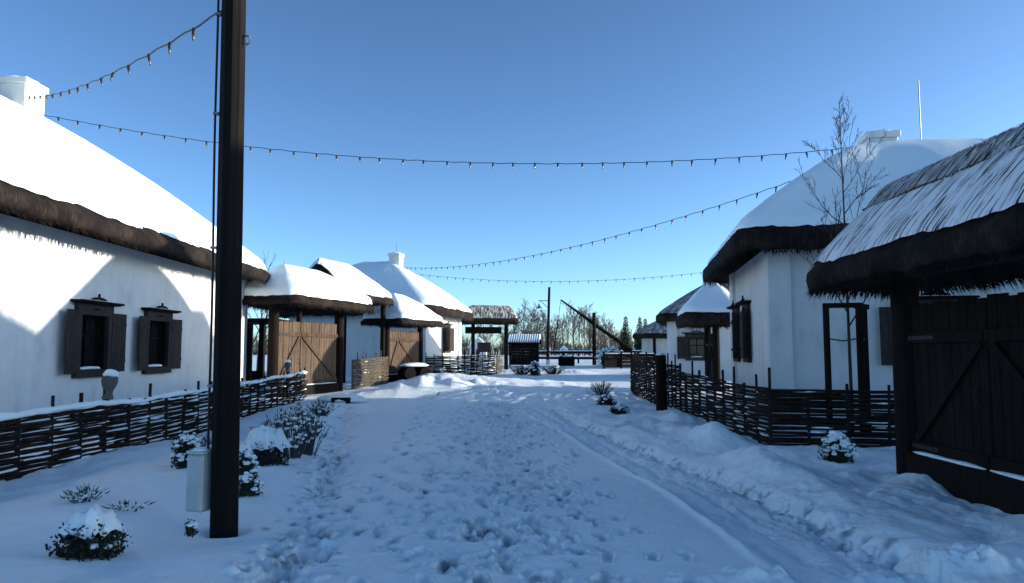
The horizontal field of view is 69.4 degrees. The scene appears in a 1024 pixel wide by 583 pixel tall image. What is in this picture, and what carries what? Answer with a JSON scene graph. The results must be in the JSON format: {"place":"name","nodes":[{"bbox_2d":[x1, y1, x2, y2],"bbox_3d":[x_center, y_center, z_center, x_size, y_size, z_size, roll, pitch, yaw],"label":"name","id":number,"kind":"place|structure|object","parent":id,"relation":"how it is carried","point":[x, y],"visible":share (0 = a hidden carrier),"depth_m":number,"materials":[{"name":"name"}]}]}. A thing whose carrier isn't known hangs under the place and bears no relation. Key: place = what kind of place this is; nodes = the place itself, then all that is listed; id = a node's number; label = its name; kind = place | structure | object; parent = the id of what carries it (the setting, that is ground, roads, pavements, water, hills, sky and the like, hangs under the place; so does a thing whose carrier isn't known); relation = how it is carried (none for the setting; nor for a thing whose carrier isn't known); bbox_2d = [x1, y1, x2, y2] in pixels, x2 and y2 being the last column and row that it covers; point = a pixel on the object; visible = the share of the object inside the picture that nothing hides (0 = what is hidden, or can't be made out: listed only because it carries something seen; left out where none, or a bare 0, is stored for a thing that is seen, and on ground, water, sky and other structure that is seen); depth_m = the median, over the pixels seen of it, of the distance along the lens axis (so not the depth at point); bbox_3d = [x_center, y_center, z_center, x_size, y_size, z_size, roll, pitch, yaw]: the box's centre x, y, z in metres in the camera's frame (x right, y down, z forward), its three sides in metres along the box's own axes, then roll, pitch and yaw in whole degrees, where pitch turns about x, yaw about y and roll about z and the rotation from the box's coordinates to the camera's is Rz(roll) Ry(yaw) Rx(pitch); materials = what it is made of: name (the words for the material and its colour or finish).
{"place":"outdoors","nodes":[
{"label":"outdoors","id":0,"kind":"place"},
{"bbox_2d":[189,434,211,446],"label":"herb tuft","id":1,"kind":"object","parent":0,"point":[203,442],"visible":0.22,"depth_m":10.21,"materials":[{"name":"green plant"}]},
{"bbox_2d":[0,353,1023,582],"bbox_3d":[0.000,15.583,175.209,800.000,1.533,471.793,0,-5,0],"label":"ground","id":2,"kind":"structure","parent":0,"point":[505,476],"depth_m":7.63,"materials":[{"name":"snow"}]},
{"bbox_2d":[60,484,109,502],"bbox_3d":[-4.246,2.015,7.365,0.437,0.215,0.447,-4,-6,42],"label":"herb tuft","id":3,"kind":"object","parent":2,"relation":"on","point":[82,494],"visible":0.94,"depth_m":7.34,"materials":[{"name":"green plant"}]},
{"bbox_2d":[45,503,132,561],"bbox_3d":[-3.129,1.777,5.481,0.521,0.397,0.506,-2,-5,26],"label":"shrub","id":4,"kind":"object","parent":2,"relation":"on","point":[89,533],"visible":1,"depth_m":5.38,"materials":[{"name":"green plant"}]},
{"bbox_2d":[102,498,155,511],"bbox_3d":[-3.687,2.051,7.107,0.427,0.127,0.405,0,-5,0],"label":"dry sprig","id":5,"kind":"object","parent":2,"relation":"on","point":[126,506],"visible":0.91,"depth_m":7.05,"materials":[{"name":"brown plant"}]},
{"bbox_2d":[0,75,269,445],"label":"thatched house","id":6,"kind":"structure","parent":2,"relation":"on","point":[105,261],"depth_m":15.24,"materials":[{"name":"paint"}]},
{"bbox_2d":[64,294,126,377],"bbox_3d":[-8.470,0.889,14.962,0.409,1.680,2.252,0,-5,0],"label":"window","id":7,"kind":"structure","parent":6,"relation":"in","point":[95,336],"depth_m":15.15,"materials":[{"name":"brown wood"}]},
{"bbox_2d":[137,303,182,373],"bbox_3d":[-8.470,1.112,17.672,0.409,1.680,2.252,0,-5,0],"label":"window","id":8,"kind":"structure","parent":6,"relation":"in","point":[160,335],"depth_m":17.95,"materials":[{"name":"brown wood"}]},
{"bbox_2d":[36,113,848,168],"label":"string lights","id":9,"kind":"object","parent":6,"relation":"hanging from","point":[671,161],"visible":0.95,"depth_m":18.41},
{"bbox_2d":[0,367,307,480],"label":"wattle fence","id":10,"kind":"object","parent":2,"relation":"on","point":[52,438],"visible":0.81,"depth_m":10.88,"materials":[{"name":"wicker"}]},
{"bbox_2d":[99,369,118,446],"bbox_3d":[-5.919,1.710,10.846,0.226,1.140,0.222,0,-5,0],"label":"clay jug","id":11,"kind":"object","parent":10,"relation":"on","point":[109,381],"visible":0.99,"depth_m":10.81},
{"bbox_2d":[284,360,290,397],"bbox_3d":[-6.220,2.410,20.471,0.177,1.048,0.175,0,-5,0],"label":"clay jug","id":12,"kind":"object","parent":10,"relation":"on","point":[287,364],"visible":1,"depth_m":20.44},
{"bbox_2d":[170,428,201,468],"bbox_3d":[-4.219,2.030,9.566,0.421,0.512,0.408,0,-5,0],"label":"dwarf conifer","id":13,"kind":"object","parent":2,"relation":"on","point":[183,445],"visible":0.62,"depth_m":9.48,"materials":[{"name":"green plant"}]},
{"bbox_2d":[184,517,198,537],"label":"tiny plant","id":14,"kind":"object","parent":2,"relation":"on","point":[191,526],"visible":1,"depth_m":6.08,"materials":[{"name":"green plant"}]},
{"bbox_2d":[207,0,249,537],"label":"utility pole","id":15,"kind":"object","parent":2,"relation":"on","point":[224,494],"visible":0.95,"depth_m":6.66,"materials":[{"name":"brown wood"}]},
{"bbox_2d":[28,10,221,101],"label":"string lights","id":16,"kind":"object","parent":15,"relation":"hanging from","point":[169,44],"visible":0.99,"depth_m":9.72},
{"bbox_2d":[186,446,211,512],"bbox_3d":[-2.767,1.671,6.621,0.190,0.554,0.250,-2,-5,18],"label":"junction box","id":17,"kind":"object","parent":15,"relation":"attached to","point":[198,486],"visible":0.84,"depth_m":6.51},
{"bbox_2d":[186,456,201,510],"bbox_3d":[-2.803,1.689,6.509,0.150,0.475,0.016,-2,-5,18],"label":"door","id":18,"kind":"structure","parent":17,"relation":"in","point":[193,484],"depth_m":6.50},
{"bbox_2d":[239,445,260,479],"bbox_3d":[-3.132,2.022,8.678,0.345,0.428,0.350,0,-5,0],"label":"dwarf conifer","id":19,"kind":"object","parent":2,"relation":"on","point":[247,459],"visible":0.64,"depth_m":8.64,"materials":[{"name":"green plant"}]},
{"bbox_2d":[239,472,263,497],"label":"dwarf shrub","id":20,"kind":"object","parent":2,"relation":"on","point":[249,486],"visible":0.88,"depth_m":7.71,"materials":[{"name":"green plant"}]},
{"bbox_2d":[248,251,284,370],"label":"bare tree","id":21,"kind":"object","parent":2,"relation":"on","point":[262,311],"visible":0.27,"depth_m":45.83,"materials":[{"name":"brown plant"}]},
{"bbox_2d":[250,420,282,429],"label":"lavender clump","id":22,"kind":"object","parent":2,"relation":"on","point":[272,426],"visible":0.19,"depth_m":13.30,"materials":[{"name":"green plant"}]},
{"bbox_2d":[241,425,292,466],"bbox_3d":[-3.357,2.085,10.014,0.687,0.567,0.654,4,-6,-41],"label":"round bush","id":23,"kind":"object","parent":2,"relation":"on","point":[266,444],"visible":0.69,"depth_m":9.90,"materials":[{"name":"green plant"}]},
{"bbox_2d":[245,318,291,387],"bbox_3d":[-10.301,2.504,29.695,2.200,2.750,2.600,0,-5,0],"label":"open shelter","id":24,"kind":"object","parent":2,"relation":"on","point":[262,323],"visible":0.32,"depth_m":28.86,"materials":[{"name":"brown wood"}]},
{"bbox_2d":[266,409,299,436],"bbox_3d":[-4.261,2.442,13.717,0.611,0.584,0.614,2,-5,-26],"label":"lavender clump","id":25,"kind":"object","parent":2,"relation":"on","point":[282,421],"visible":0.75,"depth_m":13.65,"materials":[{"name":"green plant"}]},
{"bbox_2d":[280,424,314,458],"bbox_3d":[-3.201,2.201,10.820,0.614,0.503,0.574,-1,-5,10],"label":"lavender clump","id":26,"kind":"object","parent":2,"relation":"on","point":[293,437],"visible":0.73,"depth_m":10.75,"materials":[{"name":"green plant"}]},
{"bbox_2d":[283,402,317,425],"bbox_3d":[-4.393,2.554,15.378,0.699,0.544,0.714,0,-5,0],"label":"lavender clump","id":27,"kind":"object","parent":2,"relation":"on","point":[297,413],"visible":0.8,"depth_m":15.34,"materials":[{"name":"green plant"}]},
{"bbox_2d":[287,410,328,455],"bbox_3d":[-3.093,2.157,11.304,0.557,0.724,0.658,4,-6,-41],"label":"lavender clump","id":28,"kind":"object","parent":2,"relation":"on","point":[310,429],"visible":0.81,"depth_m":11.24,"materials":[{"name":"green plant"}]},
{"bbox_2d":[242,264,375,395],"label":"thatched gate","id":29,"kind":"structure","parent":2,"relation":"on","point":[315,350],"depth_m":24.67,"materials":[{"name":"brown wood"}]},
{"bbox_2d":[278,321,301,385],"bbox_3d":[-7.263,2.017,24.123,0.123,2.107,1.258,-2,-5,18],"label":"door leaf","id":30,"kind":"structure","parent":29,"relation":"in","point":[289,332],"depth_m":24.17,"materials":[{"name":"brown wood"}]},
{"bbox_2d":[299,322,337,383],"bbox_3d":[-6.723,2.150,25.812,0.110,2.118,2.246,-2,-5,18],"label":"door leaf","id":31,"kind":"structure","parent":29,"relation":"in","point":[318,340],"depth_m":25.78,"materials":[{"name":"brown wood"}]},
{"bbox_2d":[298,415,325,436],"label":"lavender clump","id":32,"kind":"object","parent":2,"relation":"on","point":[320,428],"visible":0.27,"depth_m":14.00,"materials":[{"name":"green plant"}]},
{"bbox_2d":[305,399,339,415],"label":"lavender clump","id":33,"kind":"object","parent":2,"relation":"on","point":[323,410],"visible":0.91,"depth_m":17.43,"materials":[{"name":"green plant"}]},
{"bbox_2d":[316,394,366,402],"bbox_3d":[-4.898,3.092,21.455,1.300,0.250,0.935,-2,-5,22],"label":"bench","id":34,"kind":"object","parent":2,"relation":"on","point":[345,398],"visible":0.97,"depth_m":21.20,"materials":[{"name":"brown wood"}]},
{"bbox_2d":[296,258,394,382],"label":"thatched shed","id":35,"kind":"structure","parent":2,"relation":"on","point":[361,282],"depth_m":30.39,"materials":[{"name":"white wood"}]},
{"bbox_2d":[351,351,388,389],"bbox_3d":[-5.709,3.177,29.918,0.165,1.574,4.280,-1,-5,9],"label":"wattle fence","id":36,"kind":"object","parent":2,"relation":"on","point":[357,364],"visible":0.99,"depth_m":29.77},
{"bbox_2d":[279,243,473,376],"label":"thatched house","id":37,"kind":"structure","parent":2,"relation":"on","point":[391,276],"depth_m":39.23,"materials":[{"name":"paint"}]},
{"bbox_2d":[443,321,453,352],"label":"window","id":38,"kind":"structure","parent":37,"relation":"in","point":[448,332],"depth_m":41.07,"materials":[{"name":"brown wood"}]},
{"bbox_2d":[412,272,702,283],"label":"string lights","id":39,"kind":"object","parent":37,"relation":"hanging from","point":[549,281],"visible":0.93,"depth_m":39.94},
{"bbox_2d":[401,181,790,270],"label":"string lights","id":40,"kind":"object","parent":37,"relation":"hanging from","point":[702,211],"visible":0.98,"depth_m":24.48},
{"bbox_2d":[360,293,444,382],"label":"thatched gate","id":41,"kind":"structure","parent":2,"relation":"on","point":[401,346],"depth_m":33.10,"materials":[{"name":"brown wood"}]},
{"bbox_2d":[390,330,398,373],"bbox_3d":[-5.269,2.699,32.922,0.109,1.959,0.854,-2,-5,20],"label":"door leaf","id":42,"kind":"structure","parent":41,"relation":"in","point":[394,339],"depth_m":32.96,"materials":[{"name":"brown wood"}]},
{"bbox_2d":[398,330,419,369],"bbox_3d":[-4.771,2.809,34.288,0.109,1.964,2.010,-2,-5,20],"label":"door leaf","id":43,"kind":"structure","parent":41,"relation":"in","point":[408,345],"depth_m":34.24,"materials":[{"name":"brown wood"}]},
{"bbox_2d":[398,363,430,378],"bbox_3d":[-4.330,3.524,32.819,1.463,0.737,0.840,3,-5,-30],"label":"log bench","id":44,"kind":"object","parent":2,"relation":"on","point":[406,371],"visible":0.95,"depth_m":32.54,"materials":[{"name":"brown wood"}]},
{"bbox_2d":[253,326,635,354],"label":"scrub","id":45,"kind":"object","parent":2,"relation":"on","point":[464,344],"visible":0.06,"depth_m":144.42,"materials":[{"name":"brown plant"}]},
{"bbox_2d":[433,368,460,372],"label":"dry clump","id":46,"kind":"object","parent":2,"relation":"on","point":[448,371],"visible":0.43,"depth_m":35.73,"materials":[{"name":"brown plant"}]},
{"bbox_2d":[425,350,496,375],"bbox_3d":[-2.469,3.814,38.600,0.295,1.510,6.268,-3,-6,32],"label":"wattle fence","id":47,"kind":"object","parent":2,"relation":"on","point":[433,363],"visible":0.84,"depth_m":38.46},
{"bbox_2d":[467,337,486,357],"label":"white cottage","id":48,"kind":"structure","parent":2,"relation":"on","point":[477,339],"depth_m":93.41,"materials":[{"name":"paint"}]},
{"bbox_2d":[477,342,490,359],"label":"notice board","id":49,"kind":"object","parent":2,"relation":"on","point":[484,346],"visible":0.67,"depth_m":51.83,"materials":[{"name":"brown wood"}]},
{"bbox_2d":[477,324,498,355],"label":"bare tree","id":50,"kind":"object","parent":2,"relation":"on","point":[486,338],"visible":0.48,"depth_m":127.64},
{"bbox_2d":[461,305,518,370],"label":"open canopy","id":51,"kind":"object","parent":2,"relation":"on","point":[505,316],"visible":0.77,"depth_m":46.66,"materials":[{"name":"brown wood"}]},
{"bbox_2d":[496,354,502,373],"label":"wattle fence","id":52,"kind":"object","parent":2,"relation":"on","point":[499,362],"visible":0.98,"depth_m":42.01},
{"bbox_2d":[493,324,513,347],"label":"bare tree","id":53,"kind":"object","parent":2,"relation":"on","point":[502,337],"visible":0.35,"depth_m":124.48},
{"bbox_2d":[501,312,524,340],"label":"bare tree","id":54,"kind":"object","parent":2,"relation":"on","point":[512,331],"visible":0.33,"depth_m":117.50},
{"bbox_2d":[508,365,528,374],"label":"dry clump","id":55,"kind":"object","parent":2,"relation":"on","point":[520,370],"visible":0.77,"depth_m":40.69,"materials":[{"name":"brown plant"}]},
{"bbox_2d":[508,334,540,365],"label":"plank hut","id":56,"kind":"object","parent":2,"relation":"on","point":[523,349],"visible":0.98,"depth_m":55.10,"materials":[{"name":"brown wood"}]},
{"bbox_2d":[513,298,535,333],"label":"bare tree","id":57,"kind":"object","parent":2,"relation":"on","point":[523,319],"visible":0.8,"depth_m":112.20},
{"bbox_2d":[520,306,541,334],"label":"bare tree","id":58,"kind":"object","parent":2,"relation":"on","point":[533,314],"visible":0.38,"depth_m":121.57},
{"bbox_2d":[527,302,539,332],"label":"bare tree","id":59,"kind":"object","parent":2,"relation":"on","point":[533,316],"visible":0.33,"depth_m":125.99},
{"bbox_2d":[528,360,540,375],"bbox_3d":[1.204,4.132,39.799,0.750,0.878,0.763,0,-5,0],"label":"dwarf conifer","id":60,"kind":"object","parent":2,"relation":"on","point":[534,369],"visible":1,"depth_m":39.64,"materials":[{"name":"green plant"}]},
{"bbox_2d":[526,313,552,347],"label":"bare tree","id":61,"kind":"object","parent":2,"relation":"on","point":[537,325],"visible":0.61,"depth_m":108.09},
{"bbox_2d":[537,287,550,364],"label":"street lamp","id":62,"kind":"object","parent":2,"relation":"on","point":[548,337],"visible":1,"depth_m":59.89,"materials":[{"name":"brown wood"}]},
{"bbox_2d":[538,309,558,349],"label":"bare tree","id":63,"kind":"object","parent":2,"relation":"on","point":[545,321],"visible":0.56,"depth_m":117.91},
{"bbox_2d":[545,314,556,355],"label":"bare tree","id":64,"kind":"object","parent":2,"relation":"on","point":[551,331],"visible":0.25,"depth_m":127.72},
{"bbox_2d":[542,365,565,373],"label":"dry clump","id":65,"kind":"object","parent":2,"relation":"on","point":[553,370],"visible":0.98,"depth_m":41.18,"materials":[{"name":"brown plant"}]},
{"bbox_2d":[542,319,566,355],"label":"bare tree","id":66,"kind":"object","parent":2,"relation":"on","point":[556,337],"visible":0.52,"depth_m":124.58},
{"bbox_2d":[555,314,567,346],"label":"bare tree","id":67,"kind":"object","parent":2,"relation":"on","point":[561,328],"visible":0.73,"depth_m":115.72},
{"bbox_2d":[558,356,574,365],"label":"well box","id":68,"kind":"object","parent":2,"relation":"on","point":[566,360],"visible":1,"depth_m":56.26,"materials":[{"name":"brown wood"}]},
{"bbox_2d":[559,308,576,355],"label":"bare tree","id":69,"kind":"object","parent":2,"relation":"on","point":[568,327],"visible":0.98,"depth_m":107.85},
{"bbox_2d":[562,300,584,355],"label":"bare tree","id":70,"kind":"object","parent":2,"relation":"on","point":[568,309],"visible":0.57,"depth_m":113.64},
{"bbox_2d":[568,310,590,355],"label":"bare tree","id":71,"kind":"object","parent":2,"relation":"on","point":[578,322],"visible":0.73,"depth_m":109.74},
{"bbox_2d":[539,349,623,362],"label":"rail fence","id":72,"kind":"object","parent":2,"relation":"on","point":[577,352],"visible":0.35,"depth_m":64.32,"materials":[{"name":"brown wood"}]},
{"bbox_2d":[578,302,593,355],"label":"bare tree","id":73,"kind":"object","parent":2,"relation":"on","point":[583,324],"visible":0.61,"depth_m":115.87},
{"bbox_2d":[578,304,598,355],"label":"bare tree","id":74,"kind":"object","parent":2,"relation":"on","point":[589,325],"visible":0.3,"depth_m":123.49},
{"bbox_2d":[580,312,604,355],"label":"bare tree","id":75,"kind":"object","parent":2,"relation":"on","point":[589,335],"visible":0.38,"depth_m":119.81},
{"bbox_2d":[553,299,632,364],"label":"well sweep","id":76,"kind":"object","parent":2,"relation":"on","point":[625,347],"visible":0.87,"depth_m":58.80,"materials":[{"name":"brown wood"}]},
{"bbox_2d":[586,316,605,349],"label":"bare tree","id":77,"kind":"object","parent":2,"relation":"on","point":[598,338],"visible":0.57,"depth_m":111.69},
{"bbox_2d":[588,381,614,394],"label":"herb tuft","id":78,"kind":"object","parent":2,"relation":"on","point":[601,389],"visible":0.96,"depth_m":24.85,"materials":[{"name":"brown plant"}]},
{"bbox_2d":[597,319,608,348],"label":"bare tree","id":79,"kind":"object","parent":2,"relation":"on","point":[601,331],"visible":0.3,"depth_m":125.82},
{"bbox_2d":[598,314,613,347],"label":"bare tree","id":80,"kind":"object","parent":2,"relation":"on","point":[609,330],"visible":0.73,"depth_m":117.60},
{"bbox_2d":[595,394,616,405],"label":"shrub","id":81,"kind":"object","parent":2,"relation":"on","point":[605,399],"visible":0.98,"depth_m":21.01,"materials":[{"name":"green plant"}]},
{"bbox_2d":[594,346,625,365],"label":"snowy bush","id":82,"kind":"object","parent":2,"relation":"on","point":[600,352],"visible":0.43,"depth_m":56.55,"materials":[{"name":"snow"}]},
{"bbox_2d":[602,323,620,347],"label":"bare tree","id":83,"kind":"object","parent":2,"relation":"on","point":[617,334],"visible":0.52,"depth_m":121.93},
{"bbox_2d":[608,403,630,413],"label":"shrub","id":84,"kind":"object","parent":2,"relation":"on","point":[618,408],"visible":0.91,"depth_m":18.19,"materials":[{"name":"green plant"}]},
{"bbox_2d":[618,317,632,349],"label":"conifer tree","id":85,"kind":"object","parent":2,"relation":"on","point":[626,339],"visible":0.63,"depth_m":77.72,"materials":[{"name":"green plant"}]},
{"bbox_2d":[603,351,656,368],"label":"plank fence","id":86,"kind":"object","parent":2,"relation":"on","point":[620,356],"visible":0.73,"depth_m":50.48,"materials":[{"name":"brown wood"}]},
{"bbox_2d":[632,317,642,349],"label":"conifer tree","id":87,"kind":"object","parent":2,"relation":"on","point":[638,345],"visible":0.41,"depth_m":91.62,"materials":[{"name":"green plant"}]},
{"bbox_2d":[632,321,666,363],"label":"thatched cottage","id":88,"kind":"structure","parent":2,"relation":"on","point":[652,336],"depth_m":52.96,"materials":[{"name":"paint"}]},
{"bbox_2d":[630,351,681,409],"bbox_3d":[4.192,2.657,22.727,0.275,1.680,8.641,0,-5,1],"label":"wattle fence","id":89,"kind":"object","parent":2,"relation":"on","point":[638,377],"visible":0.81,"depth_m":21.78,"materials":[{"name":"wicker"}]},
{"bbox_2d":[655,352,666,410],"bbox_3d":[3.850,2.381,19.069,0.300,1.614,0.300,0,-5,0],"label":"gate post","id":90,"kind":"object","parent":2,"relation":"on","point":[661,389],"visible":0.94,"depth_m":18.96,"materials":[{"name":"brown wood"}]},
{"bbox_2d":[656,283,731,379],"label":"thatched house","id":91,"kind":"structure","parent":2,"relation":"on","point":[685,346],"depth_m":36.05,"materials":[{"name":"paint"}]},
{"bbox_2d":[677,330,704,360],"bbox_3d":[8.872,2.598,35.996,1.610,1.520,0.409,-1,-5,15],"label":"window","id":92,"kind":"structure","parent":91,"relation":"in","point":[690,347],"depth_m":36.05,"materials":[{"name":"brown wood"}]},
{"bbox_2d":[676,283,729,388],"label":"thatched gate","id":93,"kind":"structure","parent":2,"relation":"on","point":[704,308],"depth_m":26.97,"materials":[{"name":"brown wood"}]},
{"bbox_2d":[706,333,711,376],"bbox_3d":[7.620,2.514,28.575,0.120,1.769,0.942,-1,-5,7],"label":"door leaf","id":94,"kind":"structure","parent":93,"relation":"in","point":[709,336],"depth_m":28.45,"materials":[{"name":"brown wood"}]},
{"bbox_2d":[710,334,712,377],"bbox_3d":[7.510,2.434,27.617,0.107,1.770,0.942,-1,-5,7],"label":"door leaf","id":95,"kind":"structure","parent":93,"relation":"in","point":[711,344],"depth_m":27.84,"materials":[{"name":"brown wood"}]},
{"bbox_2d":[679,359,770,444],"bbox_3d":[4.266,2.199,15.459,0.144,1.551,6.012,0,-5,-2],"label":"wattle fence","id":96,"kind":"object","parent":2,"relation":"on","point":[760,395],"visible":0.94,"depth_m":14.49,"materials":[{"name":"wicker"}]},
{"bbox_2d":[768,384,894,447],"bbox_3d":[5.956,2.113,12.154,3.342,1.181,0.122,-1,-5,10],"label":"wattle fence","id":97,"kind":"object","parent":2,"relation":"on","point":[781,402],"visible":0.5,"depth_m":12.26,"materials":[{"name":"wicker"}]},
{"bbox_2d":[818,430,858,463],"bbox_3d":[4.794,2.294,10.892,0.570,0.485,0.485,0,-5,0],"label":"dwarf conifer","id":98,"kind":"object","parent":2,"relation":"on","point":[839,450],"visible":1,"depth_m":10.78,"materials":[{"name":"green plant"}]},
{"bbox_2d":[795,92,888,431],"bbox_3d":[6.146,-0.522,13.219,1.439,6.369,2.124,1,-5,-11],"label":"bare sapling","id":99,"kind":"object","parent":2,"relation":"on","point":[849,323],"visible":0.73,"depth_m":13.46,"materials":[{"name":"brown plant"}]},
{"bbox_2d":[822,302,871,431],"bbox_3d":[6.041,1.480,13.096,0.971,2.555,0.433,1,-5,-13],"label":"support frame","id":100,"kind":"object","parent":2,"relation":"on","point":[862,346],"visible":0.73,"depth_m":13.14,"materials":[{"name":"brown wood"}]},
{"bbox_2d":[702,80,1023,426],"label":"thatched house","id":101,"kind":"structure","parent":2,"relation":"on","point":[759,264],"depth_m":15.26,"materials":[{"name":"paint"}]},
{"bbox_2d":[726,301,740,361],"bbox_3d":[6.099,1.088,20.368,0.273,1.670,1.287,-1,-5,9],"label":"window","id":102,"kind":"structure","parent":101,"relation":"in","point":[735,341],"depth_m":19.88,"materials":[{"name":"brown wood"}]},
{"bbox_2d":[735,296,751,362],"bbox_3d":[5.800,0.938,18.549,0.273,1.670,1.287,-1,-5,9],"label":"window","id":103,"kind":"structure","parent":101,"relation":"in","point":[745,317],"depth_m":18.08,"materials":[{"name":"brown wood"}]},
{"bbox_2d":[879,292,979,364],"bbox_3d":[8.309,0.751,14.743,1.840,1.620,0.250,-1,-5,9],"label":"window","id":104,"kind":"structure","parent":101,"relation":"in","point":[884,312],"depth_m":14.82,"materials":[{"name":"brown wood"}]},
{"bbox_2d":[804,122,1023,514],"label":"thatched gate","id":105,"kind":"structure","parent":2,"relation":"on","point":[954,221],"depth_m":8.18,"materials":[{"name":"brown wood"}]},
{"bbox_2d":[908,297,995,469],"bbox_3d":[5.081,1.026,8.647,0.121,1.852,1.477,0,-5,0],"label":"door leaf","id":106,"kind":"structure","parent":105,"relation":"in","point":[953,389],"depth_m":8.52,"materials":[{"name":"brown wood"}]},
{"bbox_2d":[983,292,1023,475],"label":"door leaf","id":107,"kind":"structure","parent":105,"relation":"in","point":[1004,335],"depth_m":7.60,"materials":[{"name":"brown wood"}]},
{"bbox_2d":[0,0,1023,352],"label":"sky","id":108,"kind":"structure","parent":0,"point":[482,82],"materials":[{"name":"blue"}]}
]}

